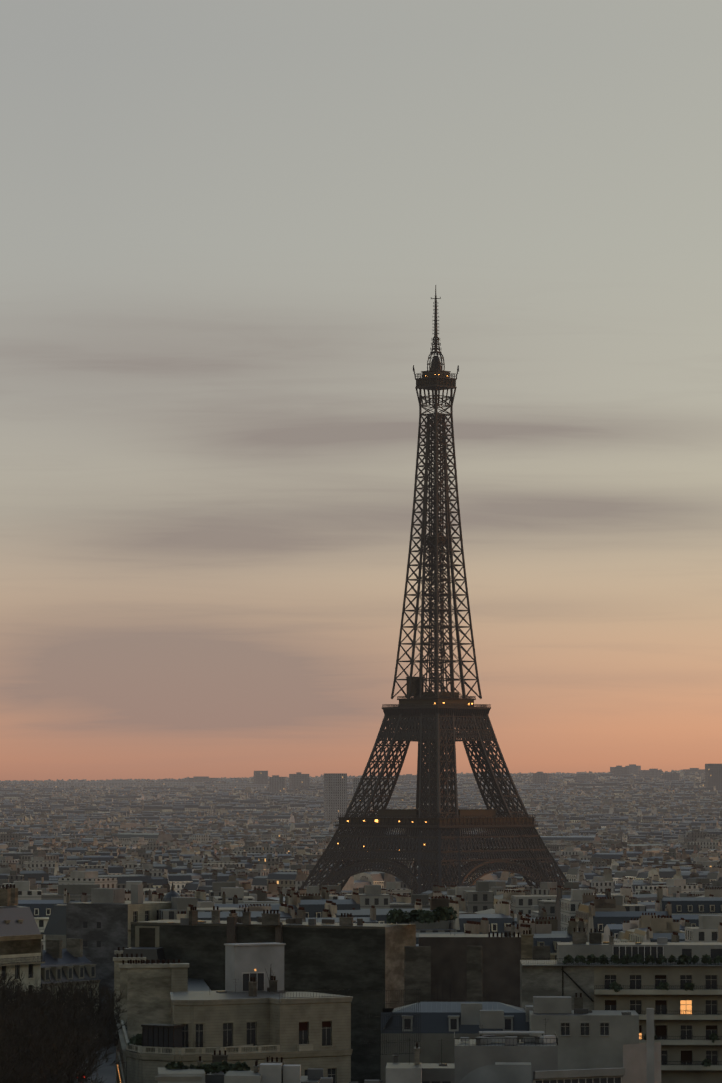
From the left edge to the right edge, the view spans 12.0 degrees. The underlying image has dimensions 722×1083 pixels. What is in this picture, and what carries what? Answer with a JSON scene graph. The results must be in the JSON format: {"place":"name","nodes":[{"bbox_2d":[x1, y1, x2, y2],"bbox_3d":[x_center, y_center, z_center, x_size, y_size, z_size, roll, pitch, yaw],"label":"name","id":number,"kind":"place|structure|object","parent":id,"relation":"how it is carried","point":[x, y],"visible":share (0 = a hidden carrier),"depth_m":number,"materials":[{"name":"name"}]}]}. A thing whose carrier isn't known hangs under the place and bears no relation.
{"place":"outdoors","nodes":[
{"label":"outdoors","id":0,"kind":"place"},
{"bbox_2d":[33,1043,115,1082],"bbox_3d":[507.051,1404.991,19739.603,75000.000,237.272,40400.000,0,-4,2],"label":"ground","id":1,"kind":"structure","parent":0,"point":[107,1073],"depth_m":663.87,"materials":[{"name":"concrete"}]},
{"bbox_2d":[0,969,126,1082],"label":"avenue trees","id":2,"kind":"object","parent":1,"relation":"on","point":[50,1032],"visible":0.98,"depth_m":486.73,"materials":[{"name":"black plant"}]},
{"bbox_2d":[0,882,180,1042],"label":"buildings","id":3,"kind":"structure","parent":1,"relation":"on","point":[83,940],"depth_m":751.56,"materials":[{"name":"concrete"}]},
{"bbox_2d":[0,764,721,988],"bbox_3d":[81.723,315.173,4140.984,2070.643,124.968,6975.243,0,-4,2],"label":"distant city buildings","id":4,"kind":"structure","parent":1,"relation":"on","point":[635,851],"depth_m":2527.30,"materials":[{"name":"concrete"}]},
{"bbox_2d":[75,906,721,1082],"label":"buildings","id":5,"kind":"structure","parent":1,"relation":"on","point":[267,997],"depth_m":516.59,"materials":[{"name":"concrete"}]},
{"bbox_2d":[296,285,568,893],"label":"eiffel tower","id":6,"kind":"structure","parent":1,"relation":"on","point":[426,718],"depth_m":1695.60,"materials":[{"name":"metal"}]},
{"bbox_2d":[0,0,721,780],"label":"sky","id":7,"kind":"structure","parent":0,"point":[229,229],"materials":[{"name":"grey"}]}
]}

